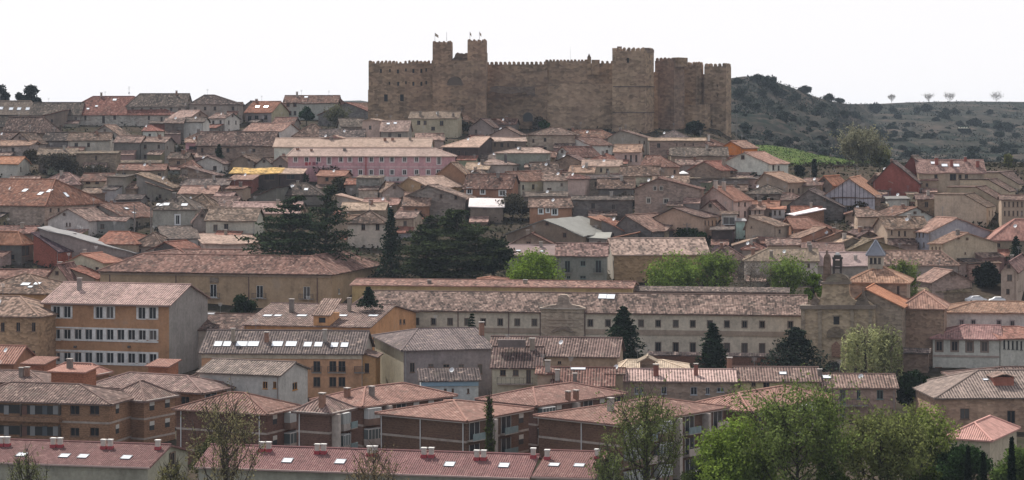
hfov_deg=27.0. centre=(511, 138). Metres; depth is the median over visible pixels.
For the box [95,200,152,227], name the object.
house
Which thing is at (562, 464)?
terraced house
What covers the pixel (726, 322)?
window
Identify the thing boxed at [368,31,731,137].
castle
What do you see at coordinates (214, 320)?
house
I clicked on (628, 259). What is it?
warehouse
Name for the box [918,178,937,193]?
house
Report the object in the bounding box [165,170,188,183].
tree
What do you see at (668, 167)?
house
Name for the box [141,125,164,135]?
house
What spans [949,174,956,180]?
window
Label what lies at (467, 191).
window
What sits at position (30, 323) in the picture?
house
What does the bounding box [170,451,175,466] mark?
window
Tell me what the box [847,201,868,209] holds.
bush
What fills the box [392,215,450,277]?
cedar
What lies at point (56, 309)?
window
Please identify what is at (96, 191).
house
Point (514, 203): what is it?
tree
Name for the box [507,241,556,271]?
house
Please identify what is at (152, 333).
window
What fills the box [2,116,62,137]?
house
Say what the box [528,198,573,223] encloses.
house
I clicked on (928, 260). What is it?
house
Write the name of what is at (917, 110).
holm oak
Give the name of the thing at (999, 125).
holm oak
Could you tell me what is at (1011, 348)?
convent
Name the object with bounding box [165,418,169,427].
window
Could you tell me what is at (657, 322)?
window
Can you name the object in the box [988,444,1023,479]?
tree
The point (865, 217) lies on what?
house
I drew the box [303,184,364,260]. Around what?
cedar
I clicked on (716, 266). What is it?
tree
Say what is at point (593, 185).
house
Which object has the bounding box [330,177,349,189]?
bush
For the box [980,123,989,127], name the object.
holm oak
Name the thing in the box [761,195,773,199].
bush
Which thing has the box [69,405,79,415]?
window
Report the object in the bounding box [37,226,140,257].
house
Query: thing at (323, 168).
bush
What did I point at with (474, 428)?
balcony door
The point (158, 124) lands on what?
shed
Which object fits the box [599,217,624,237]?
house
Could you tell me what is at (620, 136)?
house
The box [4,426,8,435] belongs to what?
balcony window
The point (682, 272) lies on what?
tree
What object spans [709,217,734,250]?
house
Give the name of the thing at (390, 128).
house
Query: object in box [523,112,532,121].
arched doorway
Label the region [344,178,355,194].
house
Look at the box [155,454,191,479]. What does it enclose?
tree
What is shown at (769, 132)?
holm oak
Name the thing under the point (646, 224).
house
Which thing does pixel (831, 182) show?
house
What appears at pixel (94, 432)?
window
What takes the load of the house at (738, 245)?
on the ground at (991, 292)
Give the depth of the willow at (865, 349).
366.84 m
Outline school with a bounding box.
[40,278,210,375]
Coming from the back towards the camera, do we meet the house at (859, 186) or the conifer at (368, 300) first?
the house at (859, 186)
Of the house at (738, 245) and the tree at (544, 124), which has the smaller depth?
the house at (738, 245)
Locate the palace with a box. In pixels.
[96,248,381,307]
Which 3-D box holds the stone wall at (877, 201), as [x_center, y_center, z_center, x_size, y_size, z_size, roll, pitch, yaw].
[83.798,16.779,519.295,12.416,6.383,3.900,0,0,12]
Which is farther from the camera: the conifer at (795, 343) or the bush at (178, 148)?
the bush at (178, 148)
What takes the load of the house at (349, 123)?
on the ground at (991, 292)
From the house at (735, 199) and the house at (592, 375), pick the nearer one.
the house at (592, 375)
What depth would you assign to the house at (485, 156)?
584.83 m
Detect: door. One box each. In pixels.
[205,392,216,397]
[396,404,405,407]
[469,421,479,439]
[469,443,479,451]
[501,415,510,432]
[501,437,510,451]
[583,400,592,406]
[685,416,693,432]
[685,437,693,454]
[685,459,693,469]
[713,411,721,427]
[828,362,838,367]
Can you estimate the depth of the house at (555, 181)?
535.14 m
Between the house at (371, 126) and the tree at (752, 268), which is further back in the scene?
the house at (371, 126)
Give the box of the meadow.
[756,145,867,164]
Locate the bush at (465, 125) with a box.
[462,120,472,133]
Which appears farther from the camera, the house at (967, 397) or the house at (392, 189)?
the house at (392, 189)
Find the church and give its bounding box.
[799,250,908,368]
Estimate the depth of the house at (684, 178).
544.02 m
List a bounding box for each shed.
[148,121,164,129]
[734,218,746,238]
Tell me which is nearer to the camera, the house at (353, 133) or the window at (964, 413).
the window at (964, 413)
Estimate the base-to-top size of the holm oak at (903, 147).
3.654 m
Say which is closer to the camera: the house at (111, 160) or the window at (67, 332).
the window at (67, 332)
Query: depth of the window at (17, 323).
372.00 m
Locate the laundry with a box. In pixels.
[305,162,317,165]
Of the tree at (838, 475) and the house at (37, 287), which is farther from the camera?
the house at (37, 287)
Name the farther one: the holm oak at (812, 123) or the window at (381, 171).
the holm oak at (812, 123)
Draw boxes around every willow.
[840,324,891,372]
[871,322,903,374]
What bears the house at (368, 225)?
on the ground at (991, 292)
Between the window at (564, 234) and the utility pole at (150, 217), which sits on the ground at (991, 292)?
the utility pole at (150, 217)
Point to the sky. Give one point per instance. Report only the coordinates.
(854, 51)
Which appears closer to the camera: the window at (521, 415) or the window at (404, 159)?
the window at (521, 415)
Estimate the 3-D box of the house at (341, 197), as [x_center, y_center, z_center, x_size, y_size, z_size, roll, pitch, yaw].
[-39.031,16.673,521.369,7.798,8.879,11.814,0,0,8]
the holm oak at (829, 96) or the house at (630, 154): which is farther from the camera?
the holm oak at (829, 96)
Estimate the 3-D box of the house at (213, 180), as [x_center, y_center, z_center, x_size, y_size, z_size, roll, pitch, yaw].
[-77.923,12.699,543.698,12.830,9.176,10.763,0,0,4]
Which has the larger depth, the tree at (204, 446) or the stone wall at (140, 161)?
the stone wall at (140, 161)
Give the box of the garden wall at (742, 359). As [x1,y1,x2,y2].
[648,351,779,366]
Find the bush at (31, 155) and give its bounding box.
[23,149,37,160]
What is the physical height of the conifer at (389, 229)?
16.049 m
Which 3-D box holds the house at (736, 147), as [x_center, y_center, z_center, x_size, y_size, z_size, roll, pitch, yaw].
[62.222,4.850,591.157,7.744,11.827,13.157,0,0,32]
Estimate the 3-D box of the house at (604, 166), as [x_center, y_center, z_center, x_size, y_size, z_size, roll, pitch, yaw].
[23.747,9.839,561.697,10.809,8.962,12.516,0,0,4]
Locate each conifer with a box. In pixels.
[216,144,224,157]
[356,286,383,309]
[371,209,409,277]
[468,314,475,326]
[600,306,649,359]
[691,321,727,367]
[747,326,847,372]
[1004,235,1023,265]
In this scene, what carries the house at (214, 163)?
on the ground at (991, 292)
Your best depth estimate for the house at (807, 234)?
479.16 m
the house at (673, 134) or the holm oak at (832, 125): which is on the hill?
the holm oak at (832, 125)
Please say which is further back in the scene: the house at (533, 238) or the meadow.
the meadow
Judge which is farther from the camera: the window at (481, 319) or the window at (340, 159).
the window at (340, 159)
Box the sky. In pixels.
[0,0,1023,103]
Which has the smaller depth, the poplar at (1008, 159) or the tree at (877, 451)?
the tree at (877, 451)
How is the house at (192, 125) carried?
on the ground at (991, 292)
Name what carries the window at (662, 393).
in the house at (695, 383)
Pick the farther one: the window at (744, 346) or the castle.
the castle
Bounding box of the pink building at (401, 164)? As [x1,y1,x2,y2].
[286,147,457,182]
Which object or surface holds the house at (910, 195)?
on the ground at (991, 292)
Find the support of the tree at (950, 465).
on the ground at (991, 292)
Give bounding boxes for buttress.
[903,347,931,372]
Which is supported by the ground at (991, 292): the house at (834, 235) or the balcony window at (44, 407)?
the house at (834, 235)
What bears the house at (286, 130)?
on the ground at (991, 292)
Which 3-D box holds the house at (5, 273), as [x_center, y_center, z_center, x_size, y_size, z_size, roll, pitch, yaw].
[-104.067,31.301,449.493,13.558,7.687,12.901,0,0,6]
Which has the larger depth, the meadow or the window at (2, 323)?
the meadow
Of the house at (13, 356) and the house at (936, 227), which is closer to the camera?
the house at (13, 356)
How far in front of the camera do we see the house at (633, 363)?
343.81 m
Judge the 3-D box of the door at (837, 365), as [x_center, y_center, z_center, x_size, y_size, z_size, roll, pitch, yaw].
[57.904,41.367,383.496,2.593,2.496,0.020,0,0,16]
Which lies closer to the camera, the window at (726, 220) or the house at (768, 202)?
the window at (726, 220)
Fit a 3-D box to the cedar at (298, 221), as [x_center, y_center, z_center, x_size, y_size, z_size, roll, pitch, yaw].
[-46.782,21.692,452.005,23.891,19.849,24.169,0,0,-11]
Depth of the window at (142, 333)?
373.46 m
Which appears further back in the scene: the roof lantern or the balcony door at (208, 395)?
the roof lantern
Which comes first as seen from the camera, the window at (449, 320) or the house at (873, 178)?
the window at (449, 320)
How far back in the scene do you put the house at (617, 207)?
507.46 m
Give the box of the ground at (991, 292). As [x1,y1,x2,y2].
[5,120,1023,479]
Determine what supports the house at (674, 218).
on the ground at (991, 292)
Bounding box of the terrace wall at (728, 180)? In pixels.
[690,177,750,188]
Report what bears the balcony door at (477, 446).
in the apartment block at (452, 424)
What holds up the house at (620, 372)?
on the ground at (991, 292)
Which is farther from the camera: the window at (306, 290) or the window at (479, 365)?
the window at (306, 290)
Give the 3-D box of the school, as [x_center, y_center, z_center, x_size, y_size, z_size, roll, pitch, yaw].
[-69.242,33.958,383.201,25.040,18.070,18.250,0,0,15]
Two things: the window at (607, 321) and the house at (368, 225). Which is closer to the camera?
the window at (607, 321)
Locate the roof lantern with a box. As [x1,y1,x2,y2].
[477,276,509,278]
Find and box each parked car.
[965,296,986,300]
[989,297,1005,300]
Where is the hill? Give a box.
[344,76,1023,161]
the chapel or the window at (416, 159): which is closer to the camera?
the chapel
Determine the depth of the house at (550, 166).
561.16 m
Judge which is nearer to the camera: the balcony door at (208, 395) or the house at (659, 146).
the balcony door at (208, 395)
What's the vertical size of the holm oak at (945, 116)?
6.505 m
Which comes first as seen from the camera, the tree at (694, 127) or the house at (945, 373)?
the house at (945, 373)
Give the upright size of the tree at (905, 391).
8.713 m
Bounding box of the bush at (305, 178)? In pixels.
[303,173,309,181]
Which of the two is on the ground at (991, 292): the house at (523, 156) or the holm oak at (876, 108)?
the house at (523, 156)
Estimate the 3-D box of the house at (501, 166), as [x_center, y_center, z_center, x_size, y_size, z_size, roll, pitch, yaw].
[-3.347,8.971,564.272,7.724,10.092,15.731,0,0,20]
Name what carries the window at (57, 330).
in the school
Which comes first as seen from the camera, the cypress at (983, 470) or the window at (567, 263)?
the cypress at (983, 470)
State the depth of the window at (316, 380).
351.61 m
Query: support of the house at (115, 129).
on the ground at (991, 292)
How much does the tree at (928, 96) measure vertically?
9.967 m
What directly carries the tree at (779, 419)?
on the ground at (991, 292)
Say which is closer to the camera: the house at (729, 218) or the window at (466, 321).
the window at (466, 321)
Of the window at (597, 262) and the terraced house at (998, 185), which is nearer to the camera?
the window at (597, 262)
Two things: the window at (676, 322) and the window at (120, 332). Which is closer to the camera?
the window at (120, 332)
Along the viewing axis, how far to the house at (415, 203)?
511.40 m
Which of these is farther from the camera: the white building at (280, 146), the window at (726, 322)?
the white building at (280, 146)
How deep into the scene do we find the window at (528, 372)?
334.20 m
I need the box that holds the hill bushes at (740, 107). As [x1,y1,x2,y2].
[731,75,1023,161]
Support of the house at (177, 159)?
on the ground at (991, 292)
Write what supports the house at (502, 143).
on the ground at (991, 292)
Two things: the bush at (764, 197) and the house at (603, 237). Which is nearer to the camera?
the house at (603, 237)
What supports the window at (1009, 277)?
in the house at (1012, 279)
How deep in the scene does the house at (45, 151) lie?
576.79 m
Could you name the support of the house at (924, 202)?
on the ground at (991, 292)
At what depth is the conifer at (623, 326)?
373.13 m
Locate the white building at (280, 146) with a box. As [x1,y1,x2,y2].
[272,137,434,159]
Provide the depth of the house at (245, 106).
729.10 m
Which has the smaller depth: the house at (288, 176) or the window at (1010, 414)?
the window at (1010, 414)
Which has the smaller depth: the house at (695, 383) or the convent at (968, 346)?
the house at (695, 383)
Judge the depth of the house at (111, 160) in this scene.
571.21 m
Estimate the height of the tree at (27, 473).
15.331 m
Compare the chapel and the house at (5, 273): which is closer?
the chapel
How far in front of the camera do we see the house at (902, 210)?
498.37 m
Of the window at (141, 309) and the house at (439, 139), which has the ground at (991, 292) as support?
the house at (439, 139)
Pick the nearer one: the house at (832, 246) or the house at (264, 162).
the house at (832, 246)
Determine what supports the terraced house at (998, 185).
on the ground at (991, 292)
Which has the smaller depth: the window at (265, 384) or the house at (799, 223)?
the window at (265, 384)
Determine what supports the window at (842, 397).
in the house at (878, 388)
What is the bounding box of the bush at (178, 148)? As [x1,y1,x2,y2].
[174,143,183,151]
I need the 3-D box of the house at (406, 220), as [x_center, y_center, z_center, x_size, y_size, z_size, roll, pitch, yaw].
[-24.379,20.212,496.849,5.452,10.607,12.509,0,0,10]
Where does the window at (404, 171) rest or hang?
in the pink building at (401, 164)
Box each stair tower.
[20,356,59,370]
[47,358,99,385]
[144,358,181,373]
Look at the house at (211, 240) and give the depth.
474.53 m
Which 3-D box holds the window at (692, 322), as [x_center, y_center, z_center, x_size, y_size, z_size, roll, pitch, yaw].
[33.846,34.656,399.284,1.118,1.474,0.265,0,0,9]
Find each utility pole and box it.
[131,205,137,231]
[150,195,151,233]
[734,113,738,139]
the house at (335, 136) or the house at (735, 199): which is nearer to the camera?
the house at (735, 199)
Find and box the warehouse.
[606,237,709,281]
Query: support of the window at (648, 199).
in the house at (666, 193)
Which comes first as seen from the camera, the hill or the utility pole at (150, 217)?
the utility pole at (150, 217)
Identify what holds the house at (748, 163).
on the ground at (991, 292)
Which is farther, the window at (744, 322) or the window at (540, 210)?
the window at (540, 210)
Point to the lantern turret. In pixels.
(875, 253)
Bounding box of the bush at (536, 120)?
[531,116,545,129]
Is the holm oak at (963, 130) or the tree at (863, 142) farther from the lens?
the holm oak at (963, 130)
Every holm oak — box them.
[731,77,743,84]
[732,88,746,97]
[739,122,752,129]
[742,129,750,133]
[749,74,762,82]
[751,103,760,109]
[757,89,766,95]
[759,75,776,88]
[763,130,772,135]
[766,101,774,106]
[771,87,784,95]
[773,142,782,146]
[774,115,788,122]
[776,111,788,118]
[782,136,794,146]
[789,116,796,121]
[791,93,800,100]
[797,85,811,93]
[797,105,806,111]
[810,121,818,126]
[812,107,823,115]
[813,135,827,140]
[817,148,829,155]
[818,102,827,107]
[822,93,835,100]
[826,120,838,129]
[832,131,839,137]
[834,97,844,102]
[840,110,850,118]
[851,111,859,117]
[868,102,883,113]
[887,124,898,129]
[888,106,896,113]
[893,113,902,118]
[894,138,907,141]
[898,145,907,150]
[900,150,912,157]
[902,133,914,138]
[904,131,917,137]
[910,150,921,155]
[913,106,920,113]
[920,103,932,111]
[923,133,935,138]
[932,116,940,120]
[938,109,949,114]
[940,114,950,119]
[949,108,960,113]
[955,120,963,125]
[957,125,970,132]
[964,152,975,158]
[967,146,981,152]
[969,117,982,126]
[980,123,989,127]
[985,109,992,114]
[990,146,1003,152]
[992,121,1005,130]
[996,131,1004,137]
[1000,143,1011,148]
[1003,122,1014,128]
[1004,126,1012,131]
[1012,132,1020,138]
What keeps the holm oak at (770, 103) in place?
on the hill
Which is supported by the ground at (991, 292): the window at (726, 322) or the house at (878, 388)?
the house at (878, 388)
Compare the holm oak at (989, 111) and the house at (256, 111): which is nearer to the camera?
the house at (256, 111)
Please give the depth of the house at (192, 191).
530.09 m
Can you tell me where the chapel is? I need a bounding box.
[905,289,950,366]
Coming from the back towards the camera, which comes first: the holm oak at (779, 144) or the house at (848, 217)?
the holm oak at (779, 144)
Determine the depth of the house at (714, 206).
500.81 m
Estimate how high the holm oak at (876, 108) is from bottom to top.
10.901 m
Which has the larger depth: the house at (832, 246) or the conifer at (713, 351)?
the house at (832, 246)
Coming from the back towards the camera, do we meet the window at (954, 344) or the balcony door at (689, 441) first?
the window at (954, 344)
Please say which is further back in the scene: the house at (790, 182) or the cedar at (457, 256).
the house at (790, 182)
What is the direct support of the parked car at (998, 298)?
on the ground at (991, 292)
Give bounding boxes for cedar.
[234,194,348,260]
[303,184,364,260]
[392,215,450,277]
[399,208,507,278]
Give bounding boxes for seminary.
[349,278,638,302]
[353,290,807,355]
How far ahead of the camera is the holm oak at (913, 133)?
1241.70 m
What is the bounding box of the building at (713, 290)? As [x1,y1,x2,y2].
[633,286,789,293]
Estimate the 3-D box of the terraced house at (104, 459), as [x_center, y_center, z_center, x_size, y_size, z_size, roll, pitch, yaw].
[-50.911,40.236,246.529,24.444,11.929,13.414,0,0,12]
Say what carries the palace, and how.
on the ground at (991, 292)
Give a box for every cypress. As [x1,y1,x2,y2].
[811,158,817,176]
[964,445,971,479]
[979,452,986,479]
[1007,436,1016,479]
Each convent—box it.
[929,324,1002,367]
[947,300,1023,326]
[991,326,1023,365]
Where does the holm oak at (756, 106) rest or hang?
on the hill
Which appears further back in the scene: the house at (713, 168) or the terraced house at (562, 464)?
the house at (713, 168)
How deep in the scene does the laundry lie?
555.98 m
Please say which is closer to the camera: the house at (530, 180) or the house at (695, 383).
the house at (695, 383)
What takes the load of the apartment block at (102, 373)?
on the ground at (991, 292)
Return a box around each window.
[0,322,4,331]
[1,245,9,250]
[4,405,8,414]
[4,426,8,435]
[15,322,19,331]
[22,245,28,256]
[22,405,26,413]
[22,426,26,435]
[30,405,34,413]
[30,426,34,435]
[31,322,35,331]
[42,405,46,413]
[42,426,46,435]
[53,306,60,318]
[53,405,57,413]
[53,426,57,435]
[56,329,60,340]
[63,329,70,340]
[64,306,70,318]
[64,352,70,360]
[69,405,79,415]
[69,428,79,436]
[75,329,80,338]
[75,352,80,361]
[85,329,91,338]
[85,352,91,361]
[89,428,99,436]
[90,406,99,415]
[96,307,101,317]
[96,329,102,339]
[96,353,102,362]
[107,307,112,317]
[107,329,112,339]
[107,353,112,362]
[118,330,123,339]
[118,353,123,362]
[128,330,135,340]
[128,353,135,363]
[137,307,145,319]
[138,330,145,340]
[138,354,145,363]
[148,307,156,319]
[149,331,156,340]
[149,402,153,410]
[149,421,153,430]
[150,354,155,362]
[165,399,169,407]
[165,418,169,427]
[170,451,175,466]
[174,214,180,224]
[180,396,188,404]
[210,284,216,297]
[257,286,262,297]
[263,382,267,388]
[264,174,274,179]
[273,414,276,423]
[273,435,276,444]
[286,174,294,179]
[292,382,297,390]
[293,157,297,162]
[303,287,309,298]
[313,361,319,371]
[313,377,319,386]
[326,157,331,164]
[329,361,335,371]
[329,377,335,386]
[338,157,342,162]
[338,361,344,371]
[338,377,344,386]
[347,157,351,162]
[358,157,362,162]
[358,169,362,174]
[365,363,368,372]
[369,157,373,162]
[369,169,373,174]
[379,157,383,162]
[379,169,383,174]
[389,157,394,162]
[389,169,394,174]
[402,157,406,162]
[402,169,406,174]
[409,363,414,372]
[414,157,418,162]
[426,157,430,162]
[426,169,430,174]
[436,157,441,164]
[447,318,452,325]
[464,318,469,325]
[466,187,471,193]
[478,364,481,373]
[480,190,485,194]
[480,318,485,325]
[497,318,502,325]
[498,190,505,195]
[500,370,505,375]
[513,370,518,375]
[514,318,519,325]
[519,413,523,422]
[519,434,523,444]
[525,370,531,383]
[531,319,536,325]
[538,208,543,213]
[551,208,557,215]
[556,405,561,410]
[562,232,566,237]
[565,261,569,271]
[580,261,585,266]
[587,319,592,326]
[595,260,601,273]
[605,319,610,326]
[634,387,638,394]
[638,319,643,326]
[646,197,650,203]
[655,320,660,327]
[655,342,660,350]
[661,387,666,394]
[663,198,668,203]
[672,342,678,351]
[673,320,678,327]
[690,320,695,327]
[690,342,695,351]
[691,387,697,395]
[705,387,709,394]
[716,388,724,392]
[723,217,734,224]
[724,320,729,327]
[724,343,729,351]
[741,343,747,352]
[742,320,747,327]
[759,320,764,327]
[759,343,764,352]
[763,383,769,387]
[787,321,792,328]
[833,317,838,323]
[840,390,845,403]
[856,390,860,399]
[876,390,883,399]
[935,340,943,351]
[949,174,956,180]
[950,340,958,351]
[960,409,969,419]
[965,340,973,352]
[980,340,988,352]
[996,319,1001,325]
[1007,274,1012,281]
[1007,411,1015,423]
[1010,320,1014,325]
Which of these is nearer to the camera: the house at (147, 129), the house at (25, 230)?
the house at (25, 230)
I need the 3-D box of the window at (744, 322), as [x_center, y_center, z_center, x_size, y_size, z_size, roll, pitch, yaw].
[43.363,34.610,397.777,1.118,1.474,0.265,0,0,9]
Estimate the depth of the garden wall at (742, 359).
385.98 m
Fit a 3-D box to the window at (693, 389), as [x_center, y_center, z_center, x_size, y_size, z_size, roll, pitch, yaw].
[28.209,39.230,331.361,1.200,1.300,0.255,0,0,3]
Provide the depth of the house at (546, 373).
330.18 m
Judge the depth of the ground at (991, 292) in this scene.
500.58 m
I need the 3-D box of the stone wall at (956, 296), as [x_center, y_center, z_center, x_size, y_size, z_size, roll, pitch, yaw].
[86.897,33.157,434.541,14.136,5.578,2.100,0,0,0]
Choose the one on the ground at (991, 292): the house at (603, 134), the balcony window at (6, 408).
the house at (603, 134)
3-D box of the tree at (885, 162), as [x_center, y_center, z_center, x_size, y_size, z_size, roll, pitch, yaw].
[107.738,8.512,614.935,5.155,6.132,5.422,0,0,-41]
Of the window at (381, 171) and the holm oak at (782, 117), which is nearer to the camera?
the window at (381, 171)
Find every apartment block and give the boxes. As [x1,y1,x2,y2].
[0,381,133,441]
[56,362,113,380]
[96,371,235,427]
[119,380,179,442]
[171,391,300,464]
[291,392,357,447]
[309,382,457,447]
[374,399,533,452]
[475,382,627,452]
[533,396,729,479]
[696,385,836,451]
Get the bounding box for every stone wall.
[121,160,162,163]
[830,195,881,211]
[845,204,888,210]
[910,287,973,302]
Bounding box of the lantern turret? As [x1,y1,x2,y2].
[865,240,885,269]
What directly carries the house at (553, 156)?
on the ground at (991, 292)
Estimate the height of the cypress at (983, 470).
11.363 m
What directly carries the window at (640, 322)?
in the seminary at (744, 323)
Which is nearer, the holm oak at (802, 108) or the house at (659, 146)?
the house at (659, 146)
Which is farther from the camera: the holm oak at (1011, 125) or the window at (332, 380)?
the holm oak at (1011, 125)
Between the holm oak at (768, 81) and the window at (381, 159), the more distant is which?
the holm oak at (768, 81)
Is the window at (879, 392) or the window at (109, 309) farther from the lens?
the window at (109, 309)
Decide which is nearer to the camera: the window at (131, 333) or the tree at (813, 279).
the window at (131, 333)
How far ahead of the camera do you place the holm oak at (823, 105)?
1180.08 m
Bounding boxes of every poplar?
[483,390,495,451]
[1003,153,1013,166]
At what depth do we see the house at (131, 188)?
537.26 m
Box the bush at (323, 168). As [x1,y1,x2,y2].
[313,165,339,174]
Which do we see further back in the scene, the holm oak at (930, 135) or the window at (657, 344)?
the holm oak at (930, 135)
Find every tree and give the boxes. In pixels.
[0,84,10,99]
[0,442,49,479]
[15,92,24,99]
[20,84,41,101]
[35,153,78,172]
[77,164,111,175]
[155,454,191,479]
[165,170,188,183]
[178,374,266,479]
[188,434,216,477]
[228,293,257,312]
[298,106,314,125]
[322,103,355,128]
[341,433,408,479]
[472,236,516,275]
[495,193,529,219]
[505,247,565,279]
[538,120,550,128]
[585,434,632,479]
[596,369,693,479]
[640,249,705,285]
[673,227,699,236]
[679,456,714,479]
[685,120,704,137]
[687,411,787,479]
[689,247,740,286]
[695,231,706,238]
[718,363,884,479]
[729,251,776,286]
[759,251,818,293]
[792,165,805,177]
[804,271,821,301]
[813,463,850,479]
[818,394,944,479]
[829,122,888,166]
[868,142,891,165]
[878,158,889,166]
[881,400,962,478]
[887,259,920,296]
[896,369,930,406]
[907,464,942,479]
[924,92,933,101]
[927,440,993,479]
[944,92,955,99]
[971,260,1000,287]
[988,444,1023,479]
[991,91,1003,100]
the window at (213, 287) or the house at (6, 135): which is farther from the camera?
the house at (6, 135)
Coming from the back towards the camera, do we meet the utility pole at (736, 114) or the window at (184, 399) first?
the utility pole at (736, 114)
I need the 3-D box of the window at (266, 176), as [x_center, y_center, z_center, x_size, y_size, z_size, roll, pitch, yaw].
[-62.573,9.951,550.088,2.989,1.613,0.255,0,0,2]
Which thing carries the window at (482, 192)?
in the house at (497, 185)
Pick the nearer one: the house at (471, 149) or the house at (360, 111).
the house at (471, 149)
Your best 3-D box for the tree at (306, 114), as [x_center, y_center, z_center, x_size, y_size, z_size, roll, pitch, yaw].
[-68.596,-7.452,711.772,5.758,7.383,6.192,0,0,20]
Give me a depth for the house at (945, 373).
339.01 m
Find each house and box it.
[0,94,32,115]
[0,115,18,130]
[0,131,18,139]
[0,140,40,160]
[0,156,31,177]
[0,178,108,225]
[0,222,39,245]
[0,231,33,267]
[0,268,51,279]
[0,273,62,300]
[0,286,58,356]
[0,344,36,368]
[0,366,50,384]
[0,436,191,479]
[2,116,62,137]
[9,176,42,178]
[10,130,47,147]
[29,98,84,126]
[31,226,81,267]
[37,145,79,174]
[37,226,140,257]
[42,132,68,147]
[43,109,70,126]
[45,207,109,235]
[47,170,83,189]
[47,255,77,280]
[62,248,121,272]
[66,130,114,150]
[69,265,99,281]
[74,151,122,174]
[79,166,115,189]
[81,92,173,125]
[82,187,106,199]
[94,123,130,137]
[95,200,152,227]
[96,216,135,233]
[98,221,146,259]
[101,165,136,201]
[102,181,138,193]
[112,135,145,159]
[114,194,149,205]
[116,161,169,178]
[125,90,191,112]
[134,172,181,194]
[137,226,169,252]
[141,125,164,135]
[141,132,175,163]
[145,176,179,201]
[145,240,200,251]
[151,192,205,228]
[156,225,200,244]
[163,117,185,144]
[166,146,194,174]
[168,104,208,117]
[177,180,223,198]
[178,160,202,178]
[179,170,231,191]
[184,116,210,137]
[184,135,196,155]
[186,166,224,177]
[187,129,199,137]
[188,94,244,123]
[189,193,219,213]
[190,207,205,232]
[193,441,542,479]
[194,131,279,161]
[196,155,229,173]
[196,358,311,404]
[197,312,255,367]
[198,224,260,248]
[198,328,374,397]
[204,207,264,235]
[209,110,240,130]
[209,196,243,206]
[213,183,237,195]
[224,180,251,200]
[227,167,259,193]
[228,150,260,170]
[228,163,284,188]
[233,199,305,222]
[241,296,418,349]
[242,116,299,137]
[243,100,254,119]
[244,99,290,123]
[247,185,290,200]
[253,157,273,167]
[271,148,290,167]
[272,117,300,128]
[280,168,306,186]
[282,92,340,119]
[285,180,328,204]
[291,124,322,137]
[315,165,352,189]
[317,102,367,125]
[318,129,365,137]
[321,135,345,138]
[328,212,359,239]
[333,188,363,216]
[336,118,363,128]
[339,199,390,216]
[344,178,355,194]
[345,203,389,248]
[351,349,382,385]
[354,175,385,198]
[356,102,367,106]
[360,118,381,137]
[363,193,400,214]
[371,321,491,396]
[378,182,405,197]
[379,116,413,137]
[394,210,423,238]
[398,174,462,191]
[398,183,476,219]
[402,186,431,222]
[408,111,462,137]
[414,126,444,147]
[417,367,480,400]
[435,161,470,184]
[440,136,493,166]
[461,109,475,133]
[462,172,519,197]
[465,118,502,137]
[465,159,491,172]
[465,167,489,176]
[468,198,504,224]
[479,152,495,161]
[481,154,520,173]
[489,122,525,136]
[489,334,545,393]
[489,335,625,366]
[491,116,520,129]
[491,137,527,152]
[494,146,552,170]
[503,164,542,200]
[504,216,601,242]
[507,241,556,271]
[509,225,555,243]
[522,190,567,204]
[526,127,580,150]
[528,156,559,171]
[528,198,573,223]
[531,448,622,479]
[535,354,557,385]
[542,169,571,197]
[550,151,557,160]
[550,357,615,388]
[555,242,609,279]
[556,152,584,171]
[557,141,599,159]
[566,167,590,197]
[568,163,596,174]
[571,191,633,220]
[572,127,612,141]
[575,136,613,154]
[581,159,622,173]
[585,171,621,194]
[587,215,617,229]
[587,226,611,242]
[592,150,615,158]
[597,175,635,194]
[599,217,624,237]
[604,364,625,390]
[606,128,653,154]
[612,231,640,237]
[613,144,643,164]
[616,203,674,236]
[617,355,689,367]
[619,165,660,186]
[623,363,737,400]
[633,176,705,213]
[637,345,657,367]
[640,155,681,174]
[648,138,706,159]
[652,175,689,183]
[652,206,721,239]
[657,130,689,137]
[668,144,728,161]
[675,156,705,174]
[687,158,737,189]
[700,200,727,225]
[701,180,754,222]
[705,134,723,146]
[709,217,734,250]
[709,242,745,277]
[713,181,747,194]
[720,202,737,241]
[721,140,758,158]
[726,146,789,188]
[727,357,821,391]
[731,233,757,253]
[740,239,765,255]
[742,244,819,286]
[743,214,790,247]
[745,184,785,205]
[749,200,765,214]
[752,194,780,217]
[754,171,806,195]
[765,238,801,247]
[770,206,786,221]
[780,186,799,213]
[783,211,831,234]
[785,180,845,219]
[786,207,825,222]
[786,226,831,241]
[790,204,822,212]
[800,233,845,251]
[802,169,824,192]
[812,223,855,241]
[817,359,898,419]
[818,169,844,192]
[818,251,867,285]
[824,168,880,211]
[831,233,859,247]
[843,206,869,227]
[845,237,905,251]
[848,226,877,238]
[850,266,914,298]
[852,207,887,232]
[867,172,891,186]
[870,236,883,242]
[871,158,922,201]
[871,210,927,249]
[879,200,934,220]
[883,188,910,207]
[884,243,960,285]
[904,155,922,174]
[904,192,917,205]
[910,369,1023,433]
[913,189,934,214]
[914,206,992,249]
[915,156,986,192]
[915,259,974,298]
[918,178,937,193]
[927,222,1005,280]
[934,192,996,226]
[941,366,1023,375]
[947,185,999,212]
[947,415,1020,472]
[955,260,1001,277]
[959,178,1017,193]
[985,170,1023,190]
[985,213,1023,264]
[997,188,1023,226]
[999,252,1023,300]
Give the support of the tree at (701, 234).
on the ground at (991, 292)
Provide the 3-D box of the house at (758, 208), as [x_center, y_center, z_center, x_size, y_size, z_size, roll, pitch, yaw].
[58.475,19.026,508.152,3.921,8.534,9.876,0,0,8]

